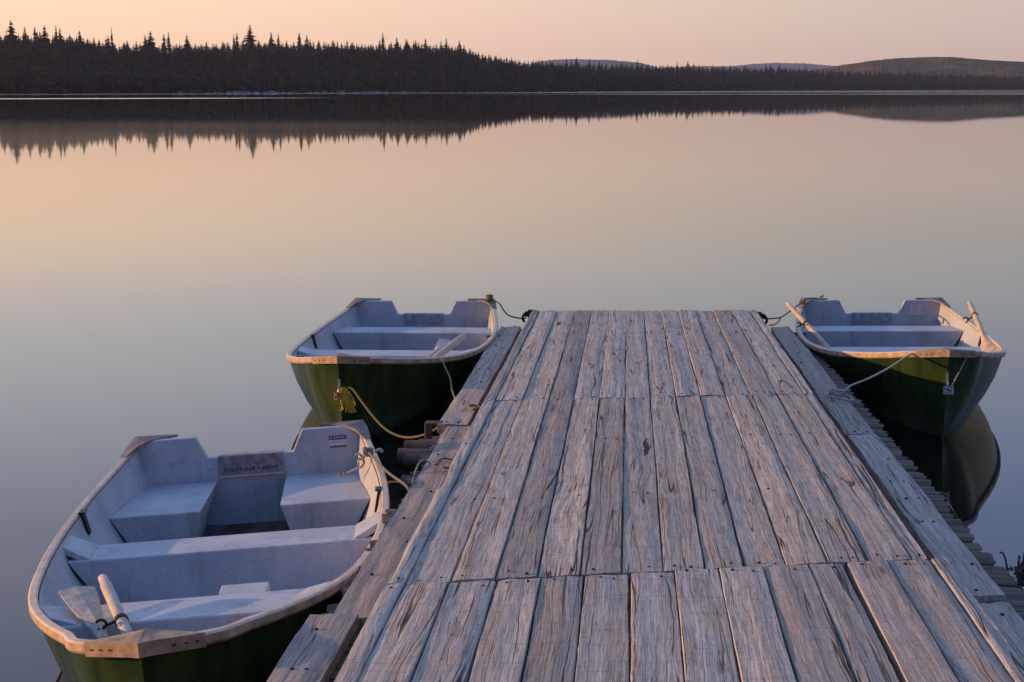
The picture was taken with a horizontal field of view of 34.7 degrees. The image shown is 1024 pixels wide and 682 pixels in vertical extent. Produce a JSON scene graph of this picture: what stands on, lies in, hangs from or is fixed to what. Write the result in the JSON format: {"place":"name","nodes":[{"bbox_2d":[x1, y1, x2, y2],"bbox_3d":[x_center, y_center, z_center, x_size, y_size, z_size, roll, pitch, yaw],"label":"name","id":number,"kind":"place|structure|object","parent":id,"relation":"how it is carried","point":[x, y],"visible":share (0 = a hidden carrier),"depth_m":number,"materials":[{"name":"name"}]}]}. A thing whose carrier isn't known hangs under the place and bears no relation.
{"place":"outdoors","nodes":[
{"label":"outdoors","id":0,"kind":"place"},
{"bbox_2d":[0,66,1005,93],"bbox_3d":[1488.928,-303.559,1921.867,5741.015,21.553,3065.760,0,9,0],"label":"shore ground","id":1,"kind":"structure","parent":0,"point":[589,89],"depth_m":949.51,"materials":[{"name":"brown soil"}]},
{"bbox_2d":[179,91,540,92],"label":"shore rocks","id":2,"kind":"object","parent":1,"relation":"on","point":[316,92],"visible":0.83,"depth_m":859.56,"materials":[{"name":"grey stone"}]},
{"bbox_2d":[0,36,1023,93],"bbox_3d":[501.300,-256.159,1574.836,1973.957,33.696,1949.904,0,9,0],"label":"forest","id":3,"kind":"object","parent":1,"relation":"on","point":[55,67],"visible":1,"depth_m":965.31,"materials":[{"name":"green plant"}]},
{"bbox_2d":[5,20,18,45],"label":"spruce tree","id":4,"kind":"object","parent":3,"relation":"on","point":[11,31],"visible":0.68,"depth_m":928.95,"materials":[{"name":"green plant"}]},
{"bbox_2d":[21,28,30,45],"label":"spruce tree","id":5,"kind":"object","parent":3,"relation":"on","point":[24,32],"visible":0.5,"depth_m":935.28,"materials":[{"name":"green plant"}]},
{"bbox_2d":[32,27,36,42],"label":"spruce tree","id":6,"kind":"object","parent":3,"relation":"on","point":[34,33],"visible":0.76,"depth_m":939.35,"materials":[{"name":"green plant"}]},
{"bbox_2d":[41,26,50,46],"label":"spruce tree","id":7,"kind":"object","parent":3,"relation":"on","point":[44,35],"visible":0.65,"depth_m":943.09,"materials":[{"name":"green plant"}]},
{"bbox_2d":[110,27,113,45],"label":"spruce tree","id":8,"kind":"object","parent":3,"relation":"on","point":[111,34],"visible":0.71,"depth_m":971.54,"materials":[{"name":"green plant"}]},
{"bbox_2d":[142,35,148,50],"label":"spruce tree","id":9,"kind":"object","parent":3,"relation":"on","point":[145,43],"visible":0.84,"depth_m":985.15,"materials":[{"name":"green plant"}]},
{"bbox_2d":[146,31,156,51],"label":"spruce tree","id":10,"kind":"object","parent":3,"relation":"on","point":[149,40],"visible":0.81,"depth_m":986.78,"materials":[{"name":"green plant"}]},
{"bbox_2d":[159,34,167,50],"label":"spruce tree","id":11,"kind":"object","parent":3,"relation":"on","point":[164,43],"visible":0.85,"depth_m":993.55,"materials":[{"name":"green plant"}]},
{"bbox_2d":[166,32,171,49],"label":"spruce tree","id":12,"kind":"object","parent":3,"relation":"on","point":[168,43],"visible":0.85,"depth_m":994.94,"materials":[{"name":"green plant"}]},
{"bbox_2d":[182,36,190,48],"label":"spruce tree","id":13,"kind":"object","parent":3,"relation":"on","point":[186,41],"visible":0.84,"depth_m":1002.68,"materials":[{"name":"green plant"}]},
{"bbox_2d":[243,26,256,50],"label":"spruce tree","id":14,"kind":"object","parent":3,"relation":"on","point":[250,40],"visible":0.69,"depth_m":1027.87,"materials":[{"name":"green plant"}]},
{"bbox_2d":[267,32,275,49],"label":"spruce tree","id":15,"kind":"object","parent":3,"relation":"on","point":[271,41],"visible":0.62,"depth_m":1037.56,"materials":[{"name":"green plant"}]},
{"bbox_2d":[330,40,337,50],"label":"spruce tree","id":16,"kind":"object","parent":3,"relation":"on","point":[333,46],"visible":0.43,"depth_m":1053.18,"materials":[{"name":"plant"}]},
{"bbox_2d":[380,33,384,47],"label":"spruce tree","id":17,"kind":"object","parent":3,"relation":"on","point":[382,41],"visible":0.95,"depth_m":1087.92,"materials":[{"name":"green plant"}]},
{"bbox_2d":[393,37,398,52],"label":"spruce tree","id":18,"kind":"object","parent":3,"relation":"on","point":[397,45],"visible":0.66,"depth_m":1094.40,"materials":[{"name":"green plant"}]},
{"bbox_2d":[423,39,428,52],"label":"spruce tree","id":19,"kind":"object","parent":3,"relation":"on","point":[425,46],"visible":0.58,"depth_m":1107.33,"materials":[{"name":"green plant"}]},
{"bbox_2d":[572,57,580,69],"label":"spruce tree","id":20,"kind":"object","parent":3,"relation":"on","point":[576,62],"visible":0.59,"depth_m":1283.29,"materials":[{"name":"green plant"}]},
{"bbox_2d":[0,90,1023,681],"bbox_3d":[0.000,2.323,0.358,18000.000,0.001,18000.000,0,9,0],"label":"water","id":21,"kind":"structure","parent":0,"point":[198,266],"depth_m":26.31,"materials":[{"name":"grey liquid"}]},
{"bbox_2d":[28,420,389,681],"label":"rowing boat","id":22,"kind":"object","parent":21,"relation":"on","point":[262,577],"visible":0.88,"depth_m":7.45,"materials":[{"name":"white wood"}]},
{"bbox_2d":[58,586,107,638],"bbox_3d":[-1.532,1.034,6.037,0.136,0.127,0.544,-5,10,-29],"label":"oar","id":23,"kind":"object","parent":22,"relation":"on","point":[83,603],"visible":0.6,"depth_m":6.12,"materials":[{"name":"grey wood"}]},
{"bbox_2d":[95,574,132,633],"bbox_3d":[-1.425,1.038,5.917,0.135,0.199,0.762,-5,10,-28],"label":"oar","id":24,"kind":"object","parent":22,"relation":"on","point":[121,619],"visible":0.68,"depth_m":6.02,"materials":[{"name":"wood"}]},
{"bbox_2d":[337,447,409,490],"bbox_3d":[-0.653,0.681,8.212,0.122,0.195,0.929,-5,10,-27],"label":"rope","id":25,"kind":"object","parent":22,"relation":"attached to","point":[366,452],"visible":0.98,"depth_m":8.43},
{"bbox_2d":[286,298,497,435],"bbox_3d":[-0.957,0.200,12.645,1.525,0.750,3.790,0,8,6],"label":"rowing boat","id":26,"kind":"object","parent":21,"relation":"on","point":[373,353],"visible":0.88,"depth_m":12.11,"materials":[{"name":"green wood"}]},
{"bbox_2d":[340,387,355,412],"bbox_3d":[-1.077,0.388,10.775,0.108,0.171,0.048,0,9,0],"label":"rope tassel","id":27,"kind":"object","parent":26,"relation":"hanging from","point":[347,401],"visible":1,"depth_m":10.77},
{"bbox_2d":[427,338,450,356],"bbox_3d":[-0.609,0.111,11.976,0.146,0.118,0.991,2,9,16],"label":"oar","id":28,"kind":"object","parent":26,"relation":"on","point":[441,343],"visible":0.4,"depth_m":12.23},
{"bbox_2d":[433,333,465,356],"bbox_3d":[-0.536,0.087,11.996,0.120,0.140,1.062,2,9,14],"label":"oar","id":29,"kind":"object","parent":26,"relation":"on","point":[451,345],"visible":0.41,"depth_m":12.16,"materials":[{"name":"beige wood"}]},
{"bbox_2d":[467,298,475,325],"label":"rope","id":30,"kind":"object","parent":26,"relation":"hanging from","point":[474,310],"visible":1,"depth_m":14.25,"materials":[{"name":"beige fabric"}]},
{"bbox_2d":[266,309,1023,681],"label":"dock","id":31,"kind":"object","parent":21,"relation":"on","point":[694,497],"visible":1,"depth_m":6.38,"materials":[{"name":"wood"}]},
{"bbox_2d":[334,387,480,438],"bbox_3d":[-0.631,0.471,10.367,0.206,0.327,1.396,-8,12,-43],"label":"rope","id":32,"kind":"object","parent":31,"relation":"attached to","point":[339,396],"visible":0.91,"depth_m":10.58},
{"bbox_2d":[410,457,452,486],"bbox_3d":[-0.385,0.679,8.155,0.199,0.144,0.333,2,9,10],"label":"rope","id":33,"kind":"object","parent":31,"relation":"on","point":[432,463],"visible":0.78,"depth_m":8.19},
{"bbox_2d":[436,355,464,403],"bbox_3d":[-0.401,0.265,10.774,0.050,0.130,1.371,-1,9,-9],"label":"rope","id":34,"kind":"object","parent":31,"relation":"attached to","point":[449,377],"visible":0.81,"depth_m":11.00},
{"bbox_2d":[476,294,525,318],"bbox_3d":[-0.079,-0.303,14.260,0.579,0.177,0.085,8,12,40],"label":"rope","id":35,"kind":"object","parent":31,"relation":"attached to","point":[489,297],"visible":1,"depth_m":14.34,"materials":[{"name":"beige fabric"}]},
{"bbox_2d":[764,297,816,325],"bbox_3d":[2.428,-0.249,14.286,0.118,0.195,0.949,8,12,41],"label":"rope","id":36,"kind":"object","parent":31,"relation":"attached to","point":[801,301],"visible":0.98,"depth_m":14.17,"materials":[{"name":"beige fabric"}]},
{"bbox_2d":[822,353,912,401],"bbox_3d":[2.329,0.232,10.716,0.268,0.204,1.154,6,11,35],"label":"rope","id":37,"kind":"object","parent":31,"relation":"attached to","point":[840,391],"visible":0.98,"depth_m":10.44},
{"bbox_2d":[796,297,1005,436],"bbox_3d":[3.062,0.175,12.804,1.525,0.750,3.790,0,8,5],"label":"rowing boat","id":38,"kind":"object","parent":21,"relation":"on","point":[939,338],"visible":0.84,"depth_m":11.85,"materials":[{"name":"green wood"}]},
{"bbox_2d":[786,302,831,348],"bbox_3d":[2.405,-0.022,12.936,0.140,0.455,1.072,-4,9,-22],"label":"oar","id":39,"kind":"object","parent":38,"relation":"in","point":[808,326],"visible":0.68,"depth_m":13.09,"materials":[{"name":"wood"}]},
{"bbox_2d":[943,357,966,394],"bbox_3d":[2.974,0.233,10.949,0.203,0.244,0.059,-4,10,-24],"label":"rope","id":40,"kind":"object","parent":38,"relation":"attached to","point":[949,390],"visible":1,"depth_m":10.93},
{"bbox_2d":[963,300,998,351],"bbox_3d":[3.482,-0.099,12.281,0.120,0.261,1.214,1,9,6],"label":"oar","id":41,"kind":"object","parent":38,"relation":"in","point":[987,343],"visible":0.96,"depth_m":12.11,"materials":[{"name":"wood"}]},
{"bbox_2d":[999,552,1008,575],"bbox_3d":[2.339,1.078,7.779,0.054,0.160,0.009,0,9,0],"label":"reed","id":42,"kind":"object","parent":21,"relation":"in","point":[1005,560],"visible":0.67,"depth_m":7.77,"materials":[{"name":"plant"}]},
{"bbox_2d":[1007,553,1023,586],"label":"shrub","id":43,"kind":"object","parent":21,"relation":"on","point":[1019,570],"visible":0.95,"depth_m":7.66,"materials":[{"name":"green plant"}]},
{"bbox_2d":[0,0,1023,68],"label":"sky","id":44,"kind":"structure","parent":0,"point":[660,33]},
{"bbox_2d":[527,59,661,70],"bbox_3d":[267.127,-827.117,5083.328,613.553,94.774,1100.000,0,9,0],"label":"hills","id":45,"kind":"structure","parent":0,"point":[609,63],"depth_m":4953.05,"materials":[{"name":"plant"}]},
{"bbox_2d":[664,62,833,74],"bbox_3d":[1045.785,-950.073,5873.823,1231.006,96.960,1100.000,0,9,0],"label":"hills","id":46,"kind":"structure","parent":0,"point":[790,66],"depth_m":5755.43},
{"bbox_2d":[810,57,1023,78],"bbox_3d":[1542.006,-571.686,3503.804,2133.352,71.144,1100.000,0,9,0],"label":"hills","id":47,"kind":"structure","parent":0,"point":[947,65],"depth_m":3263.20,"materials":[{"name":"plant"}]}
]}

